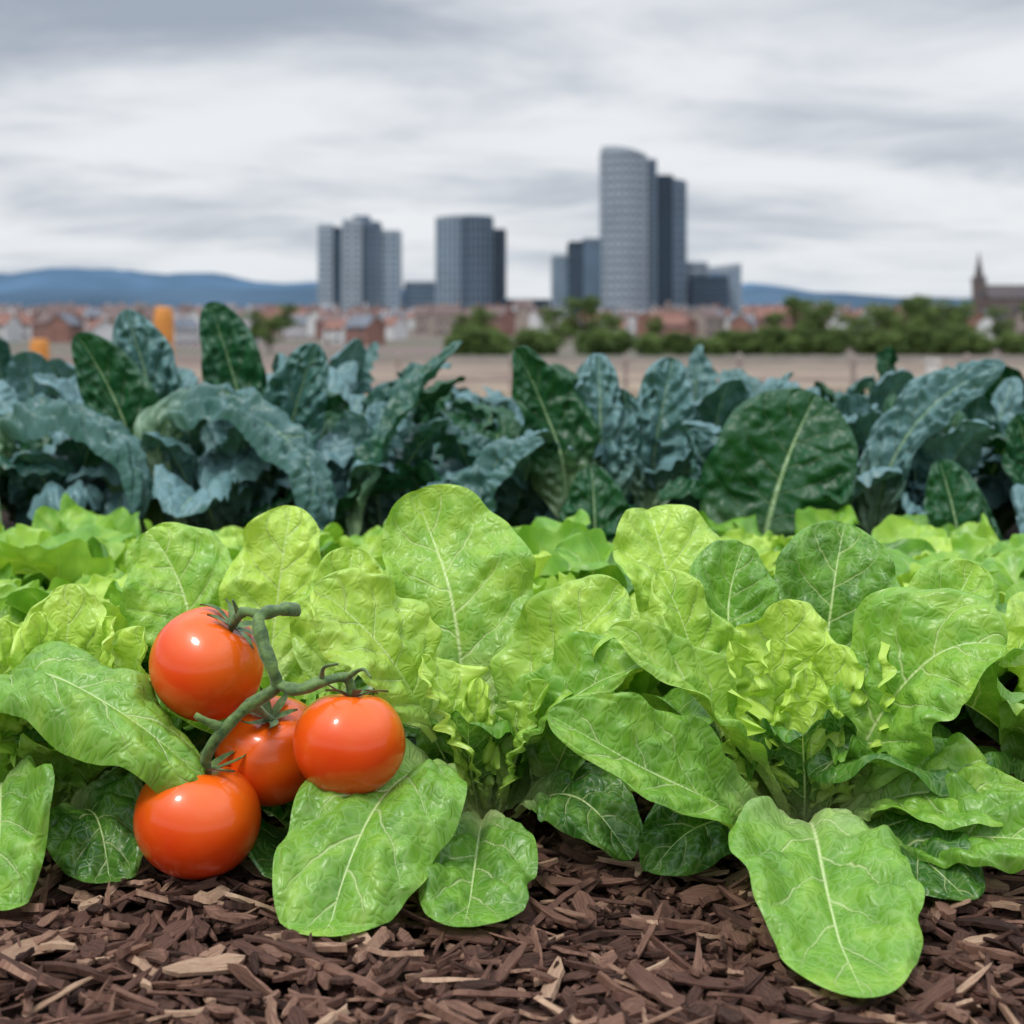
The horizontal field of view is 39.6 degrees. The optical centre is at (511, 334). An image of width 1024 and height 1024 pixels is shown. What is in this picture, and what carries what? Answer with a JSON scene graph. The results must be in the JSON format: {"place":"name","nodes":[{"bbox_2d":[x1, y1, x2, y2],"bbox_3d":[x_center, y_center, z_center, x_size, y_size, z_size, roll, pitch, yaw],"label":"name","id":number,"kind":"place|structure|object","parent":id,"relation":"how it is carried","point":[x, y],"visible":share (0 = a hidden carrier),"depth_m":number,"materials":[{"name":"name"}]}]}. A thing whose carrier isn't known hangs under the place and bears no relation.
{"place":"outdoors","nodes":[
{"label":"outdoors","id":0,"kind":"place"},
{"bbox_2d":[0,287,971,311],"bbox_3d":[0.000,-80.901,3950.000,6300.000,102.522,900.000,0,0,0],"label":"hills","id":1,"kind":"structure","parent":0,"point":[301,296],"depth_m":3730.52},
{"bbox_2d":[0,268,971,300],"bbox_3d":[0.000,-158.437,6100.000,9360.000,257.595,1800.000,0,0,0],"label":"hills","id":2,"kind":"structure","parent":0,"point":[86,279],"depth_m":5724.00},
{"bbox_2d":[0,312,1023,1023],"bbox_3d":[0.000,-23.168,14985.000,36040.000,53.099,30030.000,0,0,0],"label":"ground","id":3,"kind":"structure","parent":0,"point":[420,346],"depth_m":63.03,"materials":[{"name":"soil"}]},
{"bbox_2d":[0,309,23,342],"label":"terraced house","id":4,"kind":"structure","parent":3,"relation":"on","point":[11,323],"depth_m":378.34,"materials":[{"name":"tile"}]},
{"bbox_2d":[0,380,68,521],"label":"kale plant","id":5,"kind":"object","parent":3,"relation":"on","point":[9,396],"visible":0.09,"depth_m":2.12,"materials":[{"name":"green plant"}]},
{"bbox_2d":[0,440,73,478],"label":"kale plant","id":6,"kind":"object","parent":3,"relation":"on","point":[23,468],"visible":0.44,"depth_m":1.84,"materials":[{"name":"green plant"}]},
{"bbox_2d":[4,351,76,401],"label":"kale plant","id":7,"kind":"object","parent":3,"relation":"on","point":[23,367],"visible":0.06,"depth_m":2.27,"materials":[{"name":"green plant"}]},
{"bbox_2d":[45,310,83,342],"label":"terraced house","id":8,"kind":"structure","parent":3,"relation":"on","point":[63,327],"depth_m":374.34,"materials":[{"name":"brick"}]},
{"bbox_2d":[5,571,125,613],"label":"lettuce","id":9,"kind":"object","parent":3,"relation":"on","point":[25,600],"visible":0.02,"depth_m":1.20,"materials":[{"name":"green plant"}]},
{"bbox_2d":[0,524,136,586],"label":"lettuce","id":10,"kind":"object","parent":3,"relation":"on","point":[22,536],"visible":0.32,"depth_m":1.54,"materials":[{"name":"green plant"}]},
{"bbox_2d":[0,573,150,671],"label":"lettuce","id":11,"kind":"object","parent":3,"relation":"on","point":[97,585],"visible":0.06,"depth_m":1.22,"materials":[{"name":"green plant"}]},
{"bbox_2d":[0,396,152,526],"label":"kale plant","id":12,"kind":"object","parent":3,"relation":"on","point":[30,424],"visible":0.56,"depth_m":1.82,"materials":[{"name":"green plant"}]},
{"bbox_2d":[33,367,197,437],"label":"kale plant","id":13,"kind":"object","parent":3,"relation":"on","point":[52,384],"visible":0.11,"depth_m":2.21,"materials":[{"name":"green plant"}]},
{"bbox_2d":[31,493,221,561],"bbox_3d":[-0.473,0.265,1.613,0.343,0.149,0.298,0,0,15],"label":"lettuce","id":14,"kind":"object","parent":3,"relation":"on","point":[70,515],"visible":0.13,"depth_m":1.68,"materials":[{"name":"green plant"}]},
{"bbox_2d":[57,386,225,515],"bbox_3d":[-0.532,0.202,2.089,0.453,0.261,0.497,0,0,17],"label":"kale plant","id":15,"kind":"object","parent":3,"relation":"on","point":[116,500],"visible":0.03,"depth_m":1.87,"materials":[{"name":"green plant"}]},
{"bbox_2d":[154,307,173,351],"bbox_3d":[-7.100,0.388,29.000,0.630,1.915,0.588,0,0,0],"label":"orange bollard","id":16,"kind":"object","parent":3,"relation":"on","point":[164,320],"visible":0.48,"depth_m":28.84,"materials":[{"name":"paint"}]},
{"bbox_2d":[173,315,198,345],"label":"terraced house","id":17,"kind":"structure","parent":3,"relation":"on","point":[186,331],"depth_m":335.13,"materials":[{"name":"stone"}]},
{"bbox_2d":[66,309,360,533],"bbox_3d":[-0.397,0.148,1.925,0.389,0.369,0.432,0,0,-10],"label":"kale plant","id":18,"kind":"object","parent":3,"relation":"on","point":[128,377],"visible":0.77,"depth_m":1.88,"materials":[{"name":"green plant"}]},
{"bbox_2d":[217,522,342,558],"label":"lettuce","id":19,"kind":"object","parent":3,"relation":"on","point":[334,530],"visible":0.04,"depth_m":1.64,"materials":[{"name":"green plant"}]},
{"bbox_2d":[242,519,386,557],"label":"lettuce","id":20,"kind":"object","parent":3,"relation":"on","point":[368,537],"visible":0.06,"depth_m":1.55,"materials":[{"name":"green plant"}]},
{"bbox_2d":[197,301,465,489],"bbox_3d":[-0.287,0.141,2.110,0.474,0.382,0.395,0,0,-30],"label":"kale plant","id":21,"kind":"object","parent":3,"relation":"on","point":[231,355],"visible":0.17,"depth_m":2.10,"materials":[{"name":"green plant"}]},
{"bbox_2d":[322,316,348,343],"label":"terraced house","id":22,"kind":"structure","parent":3,"relation":"on","point":[333,330],"depth_m":369.15,"materials":[{"name":"tile"}]},
{"bbox_2d":[318,216,401,309],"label":"apartment tower block","id":23,"kind":"structure","parent":3,"relation":"on","point":[359,260],"depth_m":999.27,"materials":[{"name":"concrete"},{"name":"glass"}]},
{"bbox_2d":[266,339,459,412],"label":"kale plant","id":24,"kind":"object","parent":3,"relation":"on","point":[353,350],"visible":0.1,"depth_m":2.53,"materials":[{"name":"green plant"}]},
{"bbox_2d":[343,311,386,345],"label":"terraced house","id":25,"kind":"structure","parent":3,"relation":"on","point":[368,330],"depth_m":338.34,"materials":[{"name":"brick"}]},
{"bbox_2d":[240,341,528,537],"bbox_3d":[-0.169,0.170,1.971,0.382,0.325,0.307,0,0,0],"label":"kale plant","id":26,"kind":"object","parent":3,"relation":"on","point":[382,433],"visible":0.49,"depth_m":1.90,"materials":[{"name":"green plant"}]},
{"bbox_2d":[382,314,408,338],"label":"terraced house","id":27,"kind":"structure","parent":3,"relation":"on","point":[396,327],"depth_m":441.42,"materials":[{"name":"tile"}]},
{"bbox_2d":[404,282,434,309],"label":"office block","id":28,"kind":"structure","parent":3,"relation":"on","point":[419,293],"depth_m":1009.68,"materials":[{"name":"blue glass"}]},
{"bbox_2d":[414,303,442,333],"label":"terraced house","id":29,"kind":"structure","parent":3,"relation":"on","point":[422,320],"depth_m":566.55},
{"bbox_2d":[430,301,461,335],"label":"terraced house","id":30,"kind":"structure","parent":3,"relation":"on","point":[442,319],"depth_m":508.63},
{"bbox_2d":[321,529,577,580],"bbox_3d":[-0.029,0.271,1.438,0.313,0.136,0.292,0,0,-41],"label":"lettuce","id":31,"kind":"object","parent":3,"relation":"on","point":[374,548],"visible":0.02,"depth_m":1.49,"materials":[{"name":"green plant"}]},
{"bbox_2d":[384,382,531,481],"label":"kale plant","id":32,"kind":"object","parent":3,"relation":"on","point":[420,416],"visible":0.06,"depth_m":2.09,"materials":[{"name":"green plant"}]},
{"bbox_2d":[443,324,482,355],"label":"bush","id":33,"kind":"object","parent":3,"relation":"on","point":[464,349],"visible":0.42,"depth_m":176.43,"materials":[{"name":"green plant"}]},
{"bbox_2d":[333,346,601,527],"bbox_3d":[-0.041,0.173,1.960,0.397,0.318,0.358,0,0,0],"label":"kale plant","id":34,"kind":"object","parent":3,"relation":"on","point":[556,411],"visible":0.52,"depth_m":1.89,"materials":[{"name":"green plant"}]},
{"bbox_2d":[435,215,505,309],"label":"glass office tower","id":35,"kind":"structure","parent":3,"relation":"on","point":[470,260],"depth_m":996.76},
{"bbox_2d":[462,328,498,355],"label":"bush","id":36,"kind":"object","parent":3,"relation":"on","point":[480,342],"visible":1,"depth_m":167.57,"materials":[{"name":"green plant"}]},
{"bbox_2d":[378,509,589,568],"bbox_3d":[-0.015,0.267,1.604,0.416,0.143,0.309,0,0,-33],"label":"lettuce","id":37,"kind":"object","parent":3,"relation":"on","point":[581,516],"visible":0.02,"depth_m":1.62,"materials":[{"name":"green plant"}]},
{"bbox_2d":[462,303,516,335],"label":"terraced house","id":38,"kind":"structure","parent":3,"relation":"on","point":[504,321],"depth_m":518.98,"materials":[{"name":"brick"}]},
{"bbox_2d":[427,372,580,425],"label":"kale plant","id":39,"kind":"object","parent":3,"relation":"on","point":[459,419],"visible":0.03,"depth_m":2.38,"materials":[{"name":"green plant"}]},
{"bbox_2d":[436,379,578,440],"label":"kale plant","id":40,"kind":"object","parent":3,"relation":"on","point":[481,411],"visible":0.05,"depth_m":2.19,"materials":[{"name":"green plant"}]},
{"bbox_2d":[383,519,633,594],"bbox_3d":[-0.064,0.260,1.310,0.388,0.158,0.308,0,0,-23],"label":"lettuce","id":41,"kind":"object","parent":3,"relation":"on","point":[541,543],"visible":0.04,"depth_m":1.37,"materials":[{"name":"green plant"}]},
{"bbox_2d":[0,685,1023,1023],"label":"bark mulch","id":42,"kind":"object","parent":3,"relation":"on","point":[152,961],"visible":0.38,"depth_m":0.79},
{"bbox_2d":[0,584,214,910],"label":"lettuce","id":43,"kind":"object","parent":42,"relation":"on","point":[77,692],"visible":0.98,"depth_m":0.90,"materials":[{"name":"green plant"}]},
{"bbox_2d":[0,537,242,590],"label":"lettuce","id":44,"kind":"object","parent":42,"relation":"on","point":[73,561],"visible":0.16,"depth_m":1.42,"materials":[{"name":"green plant"}]},
{"bbox_2d":[119,505,384,878],"bbox_3d":[-0.180,0.239,1.083,0.276,0.202,0.378,0,0,-40],"label":"lettuce","id":45,"kind":"object","parent":42,"relation":"on","point":[174,569],"visible":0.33,"depth_m":1.12,"materials":[{"name":"green plant"}]},
{"bbox_2d":[194,599,371,774],"bbox_3d":[-0.143,0.225,0.912,0.111,0.110,0.061,0,0,0],"label":"tomato vine stem","id":46,"kind":"object","parent":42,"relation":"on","point":[252,703],"visible":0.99,"depth_m":0.90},
{"bbox_2d":[133,750,260,879],"bbox_3d":[-0.199,0.301,0.901,0.080,0.078,0.080,9,-3,0],"label":"tomato","id":47,"kind":"object","parent":46,"relation":"attached to","point":[203,826],"visible":0.96,"depth_m":0.87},
{"bbox_2d":[149,598,263,721],"bbox_3d":[-0.199,0.214,0.930,0.075,0.072,0.076,34,6,-2],"label":"tomato","id":48,"kind":"object","parent":46,"relation":"attached to","point":[205,661],"visible":0.9,"depth_m":0.90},
{"bbox_2d":[215,686,307,806],"bbox_3d":[-0.160,0.273,0.943,0.072,0.072,0.074,3,28,-1],"label":"tomato","id":49,"kind":"object","parent":46,"relation":"attached to","point":[266,766],"visible":0.65,"depth_m":0.92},
{"bbox_2d":[293,685,405,793],"bbox_3d":[-0.103,0.255,0.901,0.071,0.070,0.069,2,-11,0],"label":"tomato","id":50,"kind":"object","parent":46,"relation":"attached to","point":[343,743],"visible":0.99,"depth_m":0.88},
{"bbox_2d":[272,484,642,936],"bbox_3d":[-0.021,0.228,0.971,0.239,0.225,0.337,0,0,0],"label":"lettuce","id":51,"kind":"object","parent":42,"relation":"on","point":[464,645],"visible":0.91,"depth_m":0.95,"materials":[{"name":"green plant"}]},
{"bbox_2d":[547,504,1023,997],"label":"lettuce","id":52,"kind":"object","parent":42,"relation":"on","point":[830,633],"visible":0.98,"depth_m":0.93,"materials":[{"name":"green plant"}]},
{"bbox_2d":[446,363,583,421],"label":"kale plant","id":53,"kind":"object","parent":3,"relation":"on","point":[509,404],"visible":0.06,"depth_m":2.48,"materials":[{"name":"green plant"}]},
{"bbox_2d":[505,326,560,355],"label":"bush","id":54,"kind":"object","parent":3,"relation":"on","point":[533,339],"visible":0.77,"depth_m":165.34,"materials":[{"name":"green plant"}]},
{"bbox_2d":[54,353,1023,395],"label":"wooden fence","id":55,"kind":"object","parent":3,"relation":"on","point":[739,361],"visible":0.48,"depth_m":29.92,"materials":[{"name":"brown wood"}]},
{"bbox_2d":[536,306,577,352],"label":"tree","id":56,"kind":"object","parent":3,"relation":"on","point":[553,314],"visible":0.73,"depth_m":229.20,"materials":[{"name":"green plant"}]},
{"bbox_2d":[551,238,601,315],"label":"office block","id":57,"kind":"structure","parent":3,"relation":"on","point":[576,270],"depth_m":1000.00,"materials":[{"name":"grey glass"}]},
{"bbox_2d":[557,294,607,342],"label":"tree","id":58,"kind":"object","parent":3,"relation":"on","point":[587,305],"visible":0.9,"depth_m":224.77,"materials":[{"name":"green plant"}]},
{"bbox_2d":[555,528,632,587],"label":"lettuce","id":59,"kind":"object","parent":3,"relation":"on","point":[586,551],"depth_m":1.34,"materials":[{"name":"green plant"}]},
{"bbox_2d":[579,328,626,354],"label":"bush","id":60,"kind":"object","parent":3,"relation":"on","point":[599,341],"visible":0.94,"depth_m":182.64,"materials":[{"name":"green plant"}]},
{"bbox_2d":[490,353,718,542],"bbox_3d":[0.152,0.179,1.945,0.376,0.308,0.404,0,0,24],"label":"kale plant","id":61,"kind":"object","parent":3,"relation":"on","point":[645,452],"visible":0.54,"depth_m":1.91,"materials":[{"name":"green plant"}]},
{"bbox_2d":[533,575,713,724],"bbox_3d":[0.065,0.268,1.182,0.332,0.143,0.325,0,0,31],"label":"lettuce","id":62,"kind":"object","parent":3,"relation":"on","point":[652,691],"visible":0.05,"depth_m":1.11,"materials":[{"name":"green plant"}]},
{"bbox_2d":[599,146,656,312],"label":"curved skyscraper","id":63,"kind":"structure","parent":3,"relation":"on","point":[627,206],"depth_m":991.21,"materials":[{"name":"grey glass"}]},
{"bbox_2d":[632,335,663,355],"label":"bush","id":64,"kind":"object","parent":3,"relation":"on","point":[648,345],"visible":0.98,"depth_m":167.27,"materials":[{"name":"green plant"}]},
{"bbox_2d":[657,175,686,307],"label":"dark skyscraper","id":65,"kind":"structure","parent":3,"relation":"on","point":[671,239],"depth_m":1002.24,"materials":[{"name":"grey glass"}]},
{"bbox_2d":[657,314,692,336],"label":"terraced house","id":66,"kind":"structure","parent":3,"relation":"on","point":[681,324],"depth_m":471.71,"materials":[{"name":"brick"}]},
{"bbox_2d":[662,331,696,355],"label":"bush","id":67,"kind":"object","parent":3,"relation":"on","point":[679,343],"visible":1,"depth_m":175.19,"materials":[{"name":"green plant"}]},
{"bbox_2d":[686,345,719,400],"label":"kale plant","id":68,"kind":"object","parent":3,"relation":"on","point":[703,373],"visible":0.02,"depth_m":2.57,"materials":[{"name":"green plant"}]},
{"bbox_2d":[687,304,723,335],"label":"terraced house","id":69,"kind":"structure","parent":3,"relation":"on","point":[710,321],"depth_m":506.37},
{"bbox_2d":[626,372,793,497],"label":"kale plant","id":70,"kind":"object","parent":3,"relation":"on","point":[716,405],"visible":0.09,"depth_m":2.06,"materials":[{"name":"green plant"}]},
{"bbox_2d":[690,263,741,314],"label":"office block","id":71,"kind":"structure","parent":3,"relation":"on","point":[721,285],"depth_m":990.00,"materials":[{"name":"grey glass"}]},
{"bbox_2d":[736,330,767,355],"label":"bush","id":72,"kind":"object","parent":3,"relation":"on","point":[752,342],"visible":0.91,"depth_m":175.47,"materials":[{"name":"green plant"}]},
{"bbox_2d":[754,304,799,335],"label":"terraced house","id":73,"kind":"structure","parent":3,"relation":"on","point":[760,313],"depth_m":521.76,"materials":[{"name":"brick"}]},
{"bbox_2d":[699,505,858,550],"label":"lettuce","id":74,"kind":"object","parent":3,"relation":"on","point":[741,528],"visible":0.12,"depth_m":1.72,"materials":[{"name":"green plant"}]},
{"bbox_2d":[759,326,803,355],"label":"bush","id":75,"kind":"object","parent":3,"relation":"on","point":[787,345],"visible":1,"depth_m":168.19,"materials":[{"name":"green plant"}]},
{"bbox_2d":[719,368,875,398],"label":"kale plant","id":76,"kind":"object","parent":3,"relation":"on","point":[754,386],"visible":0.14,"depth_m":2.62,"materials":[{"name":"green plant"}]},
{"bbox_2d":[782,295,816,330],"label":"tree","id":77,"kind":"object","parent":3,"relation":"on","point":[793,303],"visible":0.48,"depth_m":204.06,"materials":[{"name":"green plant"}]},
{"bbox_2d":[785,327,819,355],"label":"bush","id":78,"kind":"object","parent":3,"relation":"on","point":[806,348],"visible":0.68,"depth_m":175.58,"materials":[{"name":"green plant"}]},
{"bbox_2d":[796,298,849,336],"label":"tree","id":79,"kind":"object","parent":3,"relation":"on","point":[818,321],"visible":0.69,"depth_m":198.35,"materials":[{"name":"green plant"}]},
{"bbox_2d":[720,537,935,574],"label":"lettuce","id":80,"kind":"object","parent":3,"relation":"on","point":[911,547],"visible":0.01,"depth_m":1.52,"materials":[{"name":"green plant"}]},
{"bbox_2d":[658,359,1005,537],"bbox_3d":[0.414,0.182,1.909,0.463,0.301,0.362,0,0,0],"label":"kale plant","id":81,"kind":"object","parent":3,"relation":"on","point":[775,459],"visible":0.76,"depth_m":1.79,"materials":[{"name":"green plant"}]},
{"bbox_2d":[811,327,856,354],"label":"bush","id":82,"kind":"object","parent":3,"relation":"on","point":[842,335],"visible":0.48,"depth_m":173.56,"materials":[{"name":"green plant"}]},
{"bbox_2d":[813,347,914,412],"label":"kale plant","id":83,"kind":"object","parent":3,"relation":"on","point":[889,382],"visible":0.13,"depth_m":2.30,"materials":[{"name":"green plant"}]},
{"bbox_2d":[855,327,885,354],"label":"bush","id":84,"kind":"object","parent":3,"relation":"on","point":[866,348],"visible":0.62,"depth_m":183.32,"materials":[{"name":"green plant"}]},
{"bbox_2d":[854,302,902,336],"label":"tree","id":85,"kind":"object","parent":3,"relation":"on","point":[882,316],"visible":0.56,"depth_m":199.29,"materials":[{"name":"green plant"}]},
{"bbox_2d":[772,515,997,563],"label":"lettuce","id":86,"kind":"object","parent":3,"relation":"on","point":[894,528],"visible":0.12,"depth_m":1.54,"materials":[{"name":"green plant"}]},
{"bbox_2d":[769,556,1007,613],"bbox_3d":[0.332,0.270,1.313,0.381,0.139,0.346,0,0,0],"label":"lettuce","id":87,"kind":"object","parent":3,"relation":"on","point":[991,568],"visible":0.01,"depth_m":1.28,"materials":[{"name":"green plant"}]},
{"bbox_2d":[868,330,910,354],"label":"bush","id":88,"kind":"object","parent":3,"relation":"on","point":[895,341],"visible":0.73,"depth_m":169.70,"materials":[{"name":"green plant"}]},
{"bbox_2d":[771,572,1023,737],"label":"lettuce","id":89,"kind":"object","parent":3,"relation":"on","point":[962,722],"visible":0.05,"depth_m":1.12,"materials":[{"name":"green plant"}]},
{"bbox_2d":[803,592,1023,796],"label":"lettuce","id":90,"kind":"object","parent":3,"relation":"on","point":[994,700],"visible":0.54,"depth_m":0.97,"materials":[{"name":"green plant"}]},
{"bbox_2d":[889,294,939,334],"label":"tree","id":91,"kind":"object","parent":3,"relation":"on","point":[913,307],"visible":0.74,"depth_m":189.32,"materials":[{"name":"green plant"}]},
{"bbox_2d":[905,326,936,354],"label":"bush","id":92,"kind":"object","parent":3,"relation":"on","point":[920,342],"visible":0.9,"depth_m":170.52,"materials":[{"name":"green plant"}]},
{"bbox_2d":[835,392,1010,495],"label":"kale plant","id":93,"kind":"object","parent":3,"relation":"on","point":[861,416],"visible":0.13,"depth_m":2.02,"materials":[{"name":"green plant"}]},
{"bbox_2d":[856,411,1013,540],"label":"kale plant","id":94,"kind":"object","parent":3,"relation":"on","point":[946,462],"visible":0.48,"depth_m":1.85,"materials":[{"name":"green plant"}]},
{"bbox_2d":[857,377,1023,531],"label":"kale plant","id":95,"kind":"object","parent":3,"relation":"on","point":[1001,409],"visible":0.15,"depth_m":2.09,"materials":[{"name":"green plant"}]},
{"bbox_2d":[930,333,960,355],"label":"bush","id":96,"kind":"object","parent":3,"relation":"on","point":[946,345],"visible":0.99,"depth_m":164.82,"materials":[{"name":"green plant"}]},
{"bbox_2d":[898,514,998,542],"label":"lettuce","id":97,"kind":"object","parent":3,"relation":"on","point":[982,528],"visible":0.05,"depth_m":1.72,"materials":[{"name":"green plant"}]},
{"bbox_2d":[925,298,983,331],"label":"tree","id":98,"kind":"object","parent":3,"relation":"on","point":[958,312],"visible":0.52,"depth_m":213.71,"materials":[{"name":"green plant"}]},
{"bbox_2d":[886,548,1023,603],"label":"lettuce","id":99,"kind":"object","parent":3,"relation":"on","point":[1009,564],"visible":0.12,"depth_m":1.35,"materials":[{"name":"green plant"}]},
{"bbox_2d":[942,324,985,354],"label":"bush","id":100,"kind":"object","parent":3,"relation":"on","point":[959,331],"visible":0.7,"depth_m":170.07,"materials":[{"name":"green plant"}]},
{"bbox_2d":[954,362,1023,539],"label":"kale plant","id":101,"kind":"object","parent":3,"relation":"on","point":[1007,373],"visible":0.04,"depth_m":2.21,"materials":[{"name":"green plant"}]},
{"bbox_2d":[971,253,1023,332],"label":"church with spire","id":102,"kind":"structure","parent":3,"relation":"on","point":[985,297],"depth_m":597.55,"materials":[{"name":"stone"}]},
{"bbox_2d":[982,305,1017,354],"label":"tree","id":103,"kind":"object","parent":3,"relation":"on","point":[995,325],"visible":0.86,"depth_m":195.45,"materials":[{"name":"green plant"}]},
{"bbox_2d":[983,413,1023,533],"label":"kale plant","id":104,"kind":"object","parent":3,"relation":"on","point":[1010,460],"visible":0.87,"depth_m":1.87,"materials":[{"name":"green plant"}]},
{"bbox_2d":[992,332,1023,354],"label":"bush","id":105,"kind":"object","parent":3,"relation":"on","point":[1014,343],"visible":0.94,"depth_m":186.32,"materials":[{"name":"green plant"}]},
{"bbox_2d":[0,0,1023,298],"label":"sky","id":106,"kind":"structure","parent":0,"point":[865,147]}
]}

